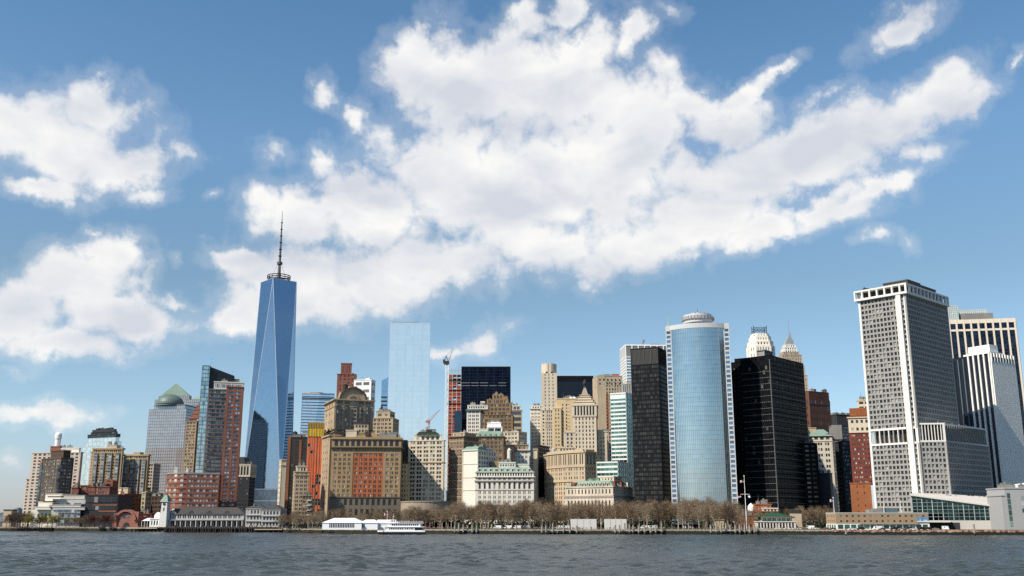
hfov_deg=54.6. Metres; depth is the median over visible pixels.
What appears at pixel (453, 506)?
bare tree
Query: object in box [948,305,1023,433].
office tower
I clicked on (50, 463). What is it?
window
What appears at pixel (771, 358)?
window
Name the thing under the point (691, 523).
park pavilion
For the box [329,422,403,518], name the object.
office building
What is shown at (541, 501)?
bare tree
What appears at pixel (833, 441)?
window
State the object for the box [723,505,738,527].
bare tree
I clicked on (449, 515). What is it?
bare tree
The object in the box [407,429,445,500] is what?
office building
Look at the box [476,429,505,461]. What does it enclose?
office building
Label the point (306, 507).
apartment building
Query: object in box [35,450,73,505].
apartment tower
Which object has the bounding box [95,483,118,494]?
brick house
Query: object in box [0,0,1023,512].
sky
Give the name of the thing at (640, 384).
window
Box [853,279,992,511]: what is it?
office tower
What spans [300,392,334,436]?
office tower
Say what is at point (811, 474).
office building
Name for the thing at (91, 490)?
brick house
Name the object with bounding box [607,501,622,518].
bare tree
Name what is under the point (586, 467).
window
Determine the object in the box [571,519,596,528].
white container
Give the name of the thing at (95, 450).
window
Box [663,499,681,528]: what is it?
bare tree
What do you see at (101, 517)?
bare tree
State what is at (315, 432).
construction tower
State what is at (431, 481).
window
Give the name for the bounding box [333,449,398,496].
window
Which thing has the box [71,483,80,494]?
brick house
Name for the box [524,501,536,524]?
bare tree
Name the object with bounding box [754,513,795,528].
restaurant
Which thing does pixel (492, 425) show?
office building
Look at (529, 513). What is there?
bare tree
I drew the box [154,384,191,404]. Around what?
office tower
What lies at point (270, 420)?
skyscraper
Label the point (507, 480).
office building
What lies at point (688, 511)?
bare tree
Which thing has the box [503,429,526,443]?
office building
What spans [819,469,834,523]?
office building
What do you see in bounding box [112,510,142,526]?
arch building
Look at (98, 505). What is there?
museum wing
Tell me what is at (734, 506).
bare tree
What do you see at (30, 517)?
willow tree
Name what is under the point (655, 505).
bare tree
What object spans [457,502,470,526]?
bare tree
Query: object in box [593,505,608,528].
bare tree
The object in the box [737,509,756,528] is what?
brick house
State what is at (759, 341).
skyscraper
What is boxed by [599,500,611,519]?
bare tree
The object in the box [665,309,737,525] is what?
office tower
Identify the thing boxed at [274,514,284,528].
bare tree
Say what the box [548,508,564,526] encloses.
bare tree
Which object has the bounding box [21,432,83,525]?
apartment tower
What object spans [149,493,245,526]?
pier house
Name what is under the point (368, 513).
bare tree
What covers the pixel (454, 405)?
construction tower
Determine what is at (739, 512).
bare tree
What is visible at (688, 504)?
bare tree
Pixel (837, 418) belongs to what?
office tower
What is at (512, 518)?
bare tree
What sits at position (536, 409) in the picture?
window
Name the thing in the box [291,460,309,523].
apartment building
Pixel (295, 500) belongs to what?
window
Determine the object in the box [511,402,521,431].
office tower
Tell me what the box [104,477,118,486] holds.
brick tower
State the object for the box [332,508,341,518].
bare tree
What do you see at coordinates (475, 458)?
office building
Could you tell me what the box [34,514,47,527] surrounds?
willow tree
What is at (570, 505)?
bare tree
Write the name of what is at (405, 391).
skyscraper
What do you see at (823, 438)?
office building
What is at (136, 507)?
brick block
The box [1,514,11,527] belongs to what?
bare tree
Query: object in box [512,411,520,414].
window
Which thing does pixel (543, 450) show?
office building
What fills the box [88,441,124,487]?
apartment tower
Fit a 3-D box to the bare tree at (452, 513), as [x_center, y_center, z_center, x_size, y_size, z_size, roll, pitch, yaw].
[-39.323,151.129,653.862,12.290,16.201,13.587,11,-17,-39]
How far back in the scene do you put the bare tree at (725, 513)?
680.97 m
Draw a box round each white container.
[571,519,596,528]
[604,519,626,528]
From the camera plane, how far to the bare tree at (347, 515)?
679.58 m
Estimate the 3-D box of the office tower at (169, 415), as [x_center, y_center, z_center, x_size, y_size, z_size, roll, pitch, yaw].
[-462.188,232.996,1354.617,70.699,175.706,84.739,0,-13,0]
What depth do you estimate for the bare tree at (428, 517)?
679.40 m
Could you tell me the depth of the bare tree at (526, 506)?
689.22 m
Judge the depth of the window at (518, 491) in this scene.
832.21 m
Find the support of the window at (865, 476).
in the office tower at (862, 483)
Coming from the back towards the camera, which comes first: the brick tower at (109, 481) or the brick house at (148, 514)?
the brick tower at (109, 481)
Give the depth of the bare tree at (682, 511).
654.35 m
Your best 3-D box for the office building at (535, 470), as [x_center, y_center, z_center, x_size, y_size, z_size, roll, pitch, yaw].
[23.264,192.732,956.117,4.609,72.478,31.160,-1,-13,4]
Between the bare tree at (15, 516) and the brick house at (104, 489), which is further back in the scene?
the brick house at (104, 489)
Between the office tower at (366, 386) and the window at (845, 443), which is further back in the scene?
the office tower at (366, 386)
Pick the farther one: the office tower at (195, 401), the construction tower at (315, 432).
the office tower at (195, 401)
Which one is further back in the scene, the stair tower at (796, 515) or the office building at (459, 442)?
the office building at (459, 442)
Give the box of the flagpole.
[738,475,750,527]
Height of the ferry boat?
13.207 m
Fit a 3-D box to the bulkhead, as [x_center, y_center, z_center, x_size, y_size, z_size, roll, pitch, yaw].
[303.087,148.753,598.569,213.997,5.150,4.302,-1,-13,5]
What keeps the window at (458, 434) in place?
in the office building at (459, 442)
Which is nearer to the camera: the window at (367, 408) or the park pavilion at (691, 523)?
the park pavilion at (691, 523)
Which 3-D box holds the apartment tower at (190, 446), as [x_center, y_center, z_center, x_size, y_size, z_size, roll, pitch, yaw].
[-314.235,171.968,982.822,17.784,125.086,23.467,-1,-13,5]
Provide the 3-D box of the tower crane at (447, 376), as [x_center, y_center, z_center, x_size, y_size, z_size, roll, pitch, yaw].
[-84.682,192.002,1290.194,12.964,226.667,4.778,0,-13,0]
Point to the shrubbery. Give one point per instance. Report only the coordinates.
(667, 525)
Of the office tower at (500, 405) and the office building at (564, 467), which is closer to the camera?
the office building at (564, 467)
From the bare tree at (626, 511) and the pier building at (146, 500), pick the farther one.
the pier building at (146, 500)
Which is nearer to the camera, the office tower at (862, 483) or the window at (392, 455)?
the office tower at (862, 483)
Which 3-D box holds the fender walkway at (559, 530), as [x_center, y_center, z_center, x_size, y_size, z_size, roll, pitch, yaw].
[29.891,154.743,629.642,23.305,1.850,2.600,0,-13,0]
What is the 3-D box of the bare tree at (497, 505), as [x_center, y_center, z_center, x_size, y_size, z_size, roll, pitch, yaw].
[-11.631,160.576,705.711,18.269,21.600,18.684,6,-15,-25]
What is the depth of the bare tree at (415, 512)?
655.50 m
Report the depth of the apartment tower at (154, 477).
1066.12 m
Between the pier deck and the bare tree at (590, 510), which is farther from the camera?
the pier deck
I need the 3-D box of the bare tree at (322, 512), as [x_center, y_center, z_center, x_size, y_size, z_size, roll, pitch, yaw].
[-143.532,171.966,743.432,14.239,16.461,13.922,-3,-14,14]
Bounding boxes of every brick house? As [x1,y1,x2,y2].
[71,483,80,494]
[80,485,91,494]
[87,481,99,494]
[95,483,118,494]
[141,507,154,525]
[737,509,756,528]
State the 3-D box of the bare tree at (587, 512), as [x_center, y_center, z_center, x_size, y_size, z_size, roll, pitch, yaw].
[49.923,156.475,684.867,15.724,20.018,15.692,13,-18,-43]
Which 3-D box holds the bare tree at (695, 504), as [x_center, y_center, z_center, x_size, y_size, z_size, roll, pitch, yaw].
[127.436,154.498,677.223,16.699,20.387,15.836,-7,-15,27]
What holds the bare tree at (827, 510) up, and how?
on the ground
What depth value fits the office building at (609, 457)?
1118.53 m
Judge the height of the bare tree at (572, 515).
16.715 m
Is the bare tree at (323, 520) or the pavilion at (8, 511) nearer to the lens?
the bare tree at (323, 520)
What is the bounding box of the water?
[0,531,1023,575]
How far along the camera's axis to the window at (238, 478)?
1126.71 m
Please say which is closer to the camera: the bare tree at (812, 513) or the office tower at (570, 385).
the bare tree at (812, 513)
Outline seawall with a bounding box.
[0,527,831,534]
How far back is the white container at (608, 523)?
646.99 m
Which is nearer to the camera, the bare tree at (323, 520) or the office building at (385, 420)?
the bare tree at (323, 520)
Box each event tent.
[322,518,361,529]
[362,520,378,529]
[377,520,398,528]
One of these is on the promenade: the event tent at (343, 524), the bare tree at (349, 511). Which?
the event tent at (343, 524)
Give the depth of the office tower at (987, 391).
808.41 m
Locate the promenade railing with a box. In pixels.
[426,527,823,529]
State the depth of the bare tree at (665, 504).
682.41 m
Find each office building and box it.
[237,457,256,510]
[277,459,286,506]
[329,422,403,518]
[373,406,398,436]
[401,464,410,500]
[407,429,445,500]
[447,430,479,522]
[462,444,498,523]
[466,399,489,435]
[474,458,534,525]
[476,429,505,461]
[486,416,502,431]
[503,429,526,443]
[503,442,513,461]
[512,440,529,463]
[533,449,538,521]
[536,445,548,522]
[543,444,599,521]
[552,395,577,450]
[602,429,611,461]
[802,439,821,523]
[808,425,841,511]
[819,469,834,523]
[834,437,852,511]
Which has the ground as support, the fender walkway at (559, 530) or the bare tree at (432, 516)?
the bare tree at (432, 516)
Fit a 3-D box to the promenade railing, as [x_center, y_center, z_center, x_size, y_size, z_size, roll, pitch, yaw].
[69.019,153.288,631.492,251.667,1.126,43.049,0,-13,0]
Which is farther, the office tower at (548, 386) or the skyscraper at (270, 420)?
the skyscraper at (270, 420)
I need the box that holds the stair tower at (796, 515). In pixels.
[789,510,801,527]
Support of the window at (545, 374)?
in the office tower at (548, 386)
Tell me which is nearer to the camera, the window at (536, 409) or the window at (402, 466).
the window at (402, 466)
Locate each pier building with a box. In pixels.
[140,492,151,512]
[826,502,929,529]
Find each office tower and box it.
[80,427,124,484]
[145,394,196,495]
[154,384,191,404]
[186,395,199,406]
[285,431,307,525]
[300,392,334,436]
[319,383,375,517]
[336,363,356,397]
[354,378,375,417]
[402,440,407,463]
[454,411,462,432]
[461,366,510,430]
[480,392,513,432]
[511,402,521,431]
[529,403,540,470]
[540,363,556,451]
[557,376,592,397]
[563,379,606,461]
[592,374,622,430]
[596,381,634,503]
[620,340,665,383]
[630,347,671,523]
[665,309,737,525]
[731,349,808,522]
[805,388,837,510]
[831,412,849,511]
[847,396,872,511]
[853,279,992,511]
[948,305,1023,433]
[953,344,1023,487]
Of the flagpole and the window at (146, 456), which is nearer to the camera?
the flagpole
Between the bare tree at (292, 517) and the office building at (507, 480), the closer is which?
the bare tree at (292, 517)
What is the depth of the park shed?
687.78 m
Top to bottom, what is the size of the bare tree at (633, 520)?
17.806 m
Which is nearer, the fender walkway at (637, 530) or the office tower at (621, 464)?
the fender walkway at (637, 530)
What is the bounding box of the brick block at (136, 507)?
[118,488,141,511]
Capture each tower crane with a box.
[426,411,438,428]
[443,350,452,500]
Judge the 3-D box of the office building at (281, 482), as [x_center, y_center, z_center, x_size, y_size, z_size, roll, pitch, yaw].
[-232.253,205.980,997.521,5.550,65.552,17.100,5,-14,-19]
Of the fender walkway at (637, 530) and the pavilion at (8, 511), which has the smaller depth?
the fender walkway at (637, 530)
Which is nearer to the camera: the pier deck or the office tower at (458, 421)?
the pier deck
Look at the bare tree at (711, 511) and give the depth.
662.83 m
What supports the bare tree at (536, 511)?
on the ground
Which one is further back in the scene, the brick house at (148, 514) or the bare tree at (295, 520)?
the brick house at (148, 514)
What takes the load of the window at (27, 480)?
in the apartment tower at (30, 494)
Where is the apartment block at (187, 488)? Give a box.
[165,467,221,510]
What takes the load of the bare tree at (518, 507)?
on the ground
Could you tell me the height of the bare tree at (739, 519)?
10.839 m
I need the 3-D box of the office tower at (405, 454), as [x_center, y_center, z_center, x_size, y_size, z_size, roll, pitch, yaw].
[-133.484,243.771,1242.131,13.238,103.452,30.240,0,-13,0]
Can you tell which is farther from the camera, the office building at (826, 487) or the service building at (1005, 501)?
the office building at (826, 487)
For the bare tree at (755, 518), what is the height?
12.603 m
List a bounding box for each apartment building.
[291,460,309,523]
[301,490,312,523]
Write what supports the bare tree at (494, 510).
on the ground
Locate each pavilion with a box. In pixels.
[2,509,17,526]
[245,502,286,526]
[675,521,697,528]
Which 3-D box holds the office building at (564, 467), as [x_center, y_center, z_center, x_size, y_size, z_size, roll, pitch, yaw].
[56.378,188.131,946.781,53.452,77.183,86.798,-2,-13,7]
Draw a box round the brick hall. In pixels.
[748,498,777,513]
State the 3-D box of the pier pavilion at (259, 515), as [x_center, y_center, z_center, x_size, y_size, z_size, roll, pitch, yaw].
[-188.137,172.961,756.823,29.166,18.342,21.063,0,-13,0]
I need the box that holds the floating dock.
[38,527,53,531]
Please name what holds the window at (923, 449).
in the office tower at (925, 441)
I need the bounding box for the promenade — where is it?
[309,528,722,529]
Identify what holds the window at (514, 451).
in the office building at (521, 452)
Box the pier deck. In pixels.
[165,527,284,532]
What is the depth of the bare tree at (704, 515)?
665.16 m
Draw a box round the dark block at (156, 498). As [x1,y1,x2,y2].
[150,492,163,513]
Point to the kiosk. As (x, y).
(721, 521)
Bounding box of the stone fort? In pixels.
[400,501,452,524]
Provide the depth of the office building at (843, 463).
977.57 m
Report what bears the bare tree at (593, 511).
on the ground
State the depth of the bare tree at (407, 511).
655.17 m
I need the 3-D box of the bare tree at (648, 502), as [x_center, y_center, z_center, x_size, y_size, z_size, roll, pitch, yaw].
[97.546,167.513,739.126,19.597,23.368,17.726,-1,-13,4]
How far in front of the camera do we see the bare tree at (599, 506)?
751.86 m
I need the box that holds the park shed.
[405,519,454,528]
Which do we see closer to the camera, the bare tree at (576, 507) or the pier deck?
the bare tree at (576, 507)
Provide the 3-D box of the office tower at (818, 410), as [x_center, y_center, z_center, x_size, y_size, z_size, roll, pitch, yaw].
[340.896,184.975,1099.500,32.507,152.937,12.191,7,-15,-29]
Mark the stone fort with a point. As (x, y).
(427, 505)
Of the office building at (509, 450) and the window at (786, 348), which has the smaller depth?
the office building at (509, 450)
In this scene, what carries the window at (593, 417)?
in the office tower at (586, 433)
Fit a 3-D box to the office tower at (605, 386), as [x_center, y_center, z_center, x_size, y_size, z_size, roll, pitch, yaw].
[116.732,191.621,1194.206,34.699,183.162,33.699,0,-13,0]
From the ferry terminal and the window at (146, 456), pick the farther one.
the window at (146, 456)
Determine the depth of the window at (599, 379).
1195.14 m
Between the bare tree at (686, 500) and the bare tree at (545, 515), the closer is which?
the bare tree at (545, 515)
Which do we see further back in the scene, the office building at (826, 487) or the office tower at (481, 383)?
the office tower at (481, 383)
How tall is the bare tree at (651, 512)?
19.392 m
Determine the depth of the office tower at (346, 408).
956.06 m
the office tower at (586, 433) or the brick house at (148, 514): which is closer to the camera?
the brick house at (148, 514)
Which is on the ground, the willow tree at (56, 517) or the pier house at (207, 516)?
the willow tree at (56, 517)
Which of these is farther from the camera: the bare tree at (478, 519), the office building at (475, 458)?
the office building at (475, 458)
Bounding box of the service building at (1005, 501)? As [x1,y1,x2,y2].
[986,480,1023,529]
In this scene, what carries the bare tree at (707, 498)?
on the ground
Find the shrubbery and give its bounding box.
[287,520,826,528]
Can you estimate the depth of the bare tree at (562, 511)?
665.61 m
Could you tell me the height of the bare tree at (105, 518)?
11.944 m
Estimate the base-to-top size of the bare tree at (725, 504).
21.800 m
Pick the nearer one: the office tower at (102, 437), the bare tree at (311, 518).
the bare tree at (311, 518)
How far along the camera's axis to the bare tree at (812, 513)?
702.67 m
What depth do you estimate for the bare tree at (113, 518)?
809.25 m
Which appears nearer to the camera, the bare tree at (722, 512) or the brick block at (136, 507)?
the bare tree at (722, 512)
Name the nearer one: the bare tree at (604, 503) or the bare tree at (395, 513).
the bare tree at (395, 513)
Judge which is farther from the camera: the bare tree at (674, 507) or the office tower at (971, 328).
the office tower at (971, 328)
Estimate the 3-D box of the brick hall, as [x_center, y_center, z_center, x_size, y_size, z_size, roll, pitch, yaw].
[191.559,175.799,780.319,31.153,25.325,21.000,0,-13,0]
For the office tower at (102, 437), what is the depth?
1504.85 m
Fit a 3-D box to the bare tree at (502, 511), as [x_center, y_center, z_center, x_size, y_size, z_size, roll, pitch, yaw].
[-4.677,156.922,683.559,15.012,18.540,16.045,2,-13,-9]
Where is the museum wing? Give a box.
[83,495,132,526]
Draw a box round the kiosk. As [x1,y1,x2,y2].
[712,519,724,527]
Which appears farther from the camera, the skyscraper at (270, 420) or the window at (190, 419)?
the skyscraper at (270, 420)
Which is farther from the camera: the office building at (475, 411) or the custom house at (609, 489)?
the office building at (475, 411)
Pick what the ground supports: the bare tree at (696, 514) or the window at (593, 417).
the bare tree at (696, 514)
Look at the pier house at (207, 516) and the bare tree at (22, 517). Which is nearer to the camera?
the pier house at (207, 516)
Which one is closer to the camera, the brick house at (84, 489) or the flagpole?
the flagpole
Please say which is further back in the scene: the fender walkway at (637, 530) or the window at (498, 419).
the window at (498, 419)
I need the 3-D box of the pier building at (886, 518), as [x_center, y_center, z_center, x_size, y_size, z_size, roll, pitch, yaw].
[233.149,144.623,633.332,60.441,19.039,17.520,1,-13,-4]
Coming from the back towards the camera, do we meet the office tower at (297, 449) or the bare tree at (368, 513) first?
the office tower at (297, 449)
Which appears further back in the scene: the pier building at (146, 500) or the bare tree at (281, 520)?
the pier building at (146, 500)
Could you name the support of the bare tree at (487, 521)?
on the ground
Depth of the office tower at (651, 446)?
846.81 m
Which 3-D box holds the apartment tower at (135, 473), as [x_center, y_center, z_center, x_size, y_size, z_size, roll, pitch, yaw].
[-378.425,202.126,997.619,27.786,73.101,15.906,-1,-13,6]
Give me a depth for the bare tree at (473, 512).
681.58 m
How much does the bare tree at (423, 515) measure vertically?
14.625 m
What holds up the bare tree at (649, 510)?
on the ground
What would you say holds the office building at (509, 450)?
on the ground
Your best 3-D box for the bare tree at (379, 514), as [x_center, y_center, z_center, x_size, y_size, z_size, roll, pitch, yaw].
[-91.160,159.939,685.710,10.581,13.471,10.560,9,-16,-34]
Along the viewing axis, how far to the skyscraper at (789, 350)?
1436.75 m
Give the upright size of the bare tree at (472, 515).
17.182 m
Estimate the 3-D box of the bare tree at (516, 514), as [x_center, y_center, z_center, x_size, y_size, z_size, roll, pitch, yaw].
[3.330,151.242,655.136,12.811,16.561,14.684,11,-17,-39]
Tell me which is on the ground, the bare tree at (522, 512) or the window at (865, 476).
the bare tree at (522, 512)
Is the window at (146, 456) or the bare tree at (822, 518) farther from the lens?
the window at (146, 456)
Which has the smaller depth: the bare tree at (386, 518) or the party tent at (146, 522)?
the bare tree at (386, 518)
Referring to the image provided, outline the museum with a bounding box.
[30,494,85,526]
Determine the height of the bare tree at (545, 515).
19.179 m
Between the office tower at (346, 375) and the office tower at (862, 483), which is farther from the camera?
the office tower at (346, 375)
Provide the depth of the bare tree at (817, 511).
705.49 m
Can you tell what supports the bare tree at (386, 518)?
on the promenade
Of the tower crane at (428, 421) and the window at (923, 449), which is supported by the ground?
the tower crane at (428, 421)
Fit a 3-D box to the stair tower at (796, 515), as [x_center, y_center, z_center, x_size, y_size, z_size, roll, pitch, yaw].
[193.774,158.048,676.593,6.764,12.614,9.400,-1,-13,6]
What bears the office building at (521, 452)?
on the ground
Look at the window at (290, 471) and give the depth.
1039.88 m
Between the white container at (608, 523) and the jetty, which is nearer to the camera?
the white container at (608, 523)
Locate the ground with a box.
[0,522,980,529]
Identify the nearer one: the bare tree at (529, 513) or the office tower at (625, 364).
the bare tree at (529, 513)
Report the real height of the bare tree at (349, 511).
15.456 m
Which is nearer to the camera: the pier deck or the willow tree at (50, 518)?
the pier deck
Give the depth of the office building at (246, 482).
1130.47 m
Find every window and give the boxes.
[23,480,73,525]
[40,463,59,500]
[92,450,120,485]
[123,456,146,492]
[172,475,217,509]
[184,419,198,472]
[204,384,242,505]
[237,478,250,508]
[286,464,297,524]
[295,500,301,517]
[321,406,369,509]
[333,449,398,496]
[339,375,353,392]
[401,466,407,500]
[410,480,440,499]
[451,434,472,499]
[468,411,478,434]
[478,491,530,525]
[480,438,500,459]
[483,419,510,431]
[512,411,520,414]
[514,451,526,462]
[531,409,539,469]
[545,374,553,451]
[553,467,594,511]
[556,404,569,449]
[575,417,604,461]
[594,379,619,428]
[632,365,671,523]
[733,356,807,519]
[783,348,806,390]
[833,441,839,509]
[838,442,852,511]
[855,476,872,511]
[861,281,948,511]
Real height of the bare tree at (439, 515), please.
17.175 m
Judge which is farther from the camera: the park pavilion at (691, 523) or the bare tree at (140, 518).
the bare tree at (140, 518)
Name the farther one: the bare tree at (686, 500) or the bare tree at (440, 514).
the bare tree at (686, 500)
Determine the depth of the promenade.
645.11 m
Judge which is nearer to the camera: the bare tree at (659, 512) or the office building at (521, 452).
the bare tree at (659, 512)
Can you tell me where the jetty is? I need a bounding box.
[126,526,163,528]
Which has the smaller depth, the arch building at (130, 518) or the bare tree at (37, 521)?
the bare tree at (37, 521)
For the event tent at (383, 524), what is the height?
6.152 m
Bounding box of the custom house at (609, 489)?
[564,476,634,523]
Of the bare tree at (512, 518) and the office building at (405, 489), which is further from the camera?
the office building at (405, 489)
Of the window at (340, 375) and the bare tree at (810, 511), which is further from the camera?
the window at (340, 375)
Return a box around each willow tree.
[24,513,33,527]
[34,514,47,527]
[48,513,59,526]
[52,515,63,525]
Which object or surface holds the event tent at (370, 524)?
on the promenade
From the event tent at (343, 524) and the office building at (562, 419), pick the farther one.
the office building at (562, 419)
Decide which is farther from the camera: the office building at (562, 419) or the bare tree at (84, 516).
the office building at (562, 419)
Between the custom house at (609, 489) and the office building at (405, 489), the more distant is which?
the office building at (405, 489)
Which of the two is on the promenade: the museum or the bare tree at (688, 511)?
the museum
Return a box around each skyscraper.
[245,211,296,507]
[381,322,429,439]
[746,326,774,357]
[778,322,808,390]
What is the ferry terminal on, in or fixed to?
on the ground
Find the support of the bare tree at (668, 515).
on the ground
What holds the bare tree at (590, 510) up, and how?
on the ground
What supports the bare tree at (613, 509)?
on the ground
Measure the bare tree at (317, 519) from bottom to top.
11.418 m
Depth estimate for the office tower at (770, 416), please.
845.81 m
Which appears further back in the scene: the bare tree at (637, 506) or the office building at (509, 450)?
the office building at (509, 450)
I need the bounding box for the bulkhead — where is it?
[832,530,1023,534]
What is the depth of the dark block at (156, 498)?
980.41 m
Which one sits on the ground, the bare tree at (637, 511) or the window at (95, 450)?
the bare tree at (637, 511)
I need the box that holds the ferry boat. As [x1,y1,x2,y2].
[378,514,425,534]
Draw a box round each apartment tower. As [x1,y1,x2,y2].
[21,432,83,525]
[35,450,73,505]
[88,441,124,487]
[121,452,150,493]
[148,463,160,493]
[182,403,199,472]
[195,365,243,506]
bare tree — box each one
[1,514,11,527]
[10,513,20,527]
[15,513,28,527]
[32,517,42,527]
[79,514,91,524]
[84,513,97,527]
[92,514,105,527]
[100,513,112,526]
[108,513,120,524]
[134,516,144,526]
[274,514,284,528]
[287,512,297,528]
[292,515,301,528]
[308,513,317,529]
[313,514,322,528]
[315,508,328,527]
[317,514,325,523]
[323,509,337,520]
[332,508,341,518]
[341,508,354,517]
[343,511,355,517]
[363,511,375,519]
[373,511,383,519]
[382,513,392,519]
[390,507,401,520]
[400,505,414,522]
[405,507,422,522]
[417,509,430,526]
[422,509,431,528]
[429,508,440,528]
[431,507,447,525]
[434,508,446,525]
[443,506,453,528]
[444,505,460,528]
[448,502,466,524]
[449,501,466,519]
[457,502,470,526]
[464,507,481,528]
[468,505,480,524]
[474,508,487,526]
[477,506,492,526]
[483,506,495,528]
[485,502,500,523]
[488,500,507,524]
[496,504,512,524]
[504,505,517,524]
[507,507,525,528]
[512,500,522,523]
[513,503,528,524]
[514,502,534,524]
[521,507,535,526]
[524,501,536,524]
[525,500,543,524]
[532,503,551,524]
[535,497,549,521]
[537,502,553,524]
[541,503,555,525]
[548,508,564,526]
[552,502,569,528]
[563,505,575,524]
[566,502,583,518]
[569,504,585,519]
[577,501,593,518]
[579,501,593,518]
[591,501,602,519]
[592,499,604,522]
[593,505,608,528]
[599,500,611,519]
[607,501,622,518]
[608,507,624,518]
[618,503,636,526]
[624,504,641,524]
[628,499,645,520]
[632,504,647,528]
[639,498,652,523]
[639,504,655,528]
[642,503,656,526]
[651,500,668,522]
[652,502,669,528]
[654,503,671,528]
[659,501,679,528]
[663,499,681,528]
[669,499,686,528]
[676,506,689,527]
[677,496,694,514]
[679,504,695,527]
[682,499,695,519]
[689,501,707,525]
[690,505,705,526]
[696,502,710,526]
[701,496,716,522]
[702,502,721,526]
[708,503,726,527]
[716,499,736,526]
[720,505,732,525]
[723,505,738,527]
[728,505,742,527]
[730,501,745,524]
[735,514,745,527]
[741,513,751,523]
[752,511,760,521]
[802,507,812,526]
[804,511,817,525]
[810,507,824,524]
[816,510,827,527]
[823,506,831,518]
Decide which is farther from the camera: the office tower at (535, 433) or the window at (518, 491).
the office tower at (535, 433)
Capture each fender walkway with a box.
[543,530,575,532]
[616,530,660,530]
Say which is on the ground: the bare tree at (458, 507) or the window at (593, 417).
the bare tree at (458, 507)
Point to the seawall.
(601, 531)
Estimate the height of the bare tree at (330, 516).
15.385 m
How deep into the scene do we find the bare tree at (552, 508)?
675.29 m
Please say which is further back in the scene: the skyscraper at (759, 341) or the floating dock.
the skyscraper at (759, 341)
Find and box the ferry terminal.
[909,493,990,529]
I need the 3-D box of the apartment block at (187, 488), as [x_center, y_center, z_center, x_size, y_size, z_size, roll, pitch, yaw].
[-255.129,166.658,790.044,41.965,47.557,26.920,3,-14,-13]
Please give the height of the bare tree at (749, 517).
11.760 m
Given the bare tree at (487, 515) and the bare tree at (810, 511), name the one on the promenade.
the bare tree at (487, 515)
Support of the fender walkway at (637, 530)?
attached to the mooring pile
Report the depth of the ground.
645.11 m
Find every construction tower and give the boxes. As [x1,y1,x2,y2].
[303,420,324,521]
[446,368,460,500]
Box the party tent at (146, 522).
[141,518,149,526]
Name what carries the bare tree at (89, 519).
on the ground

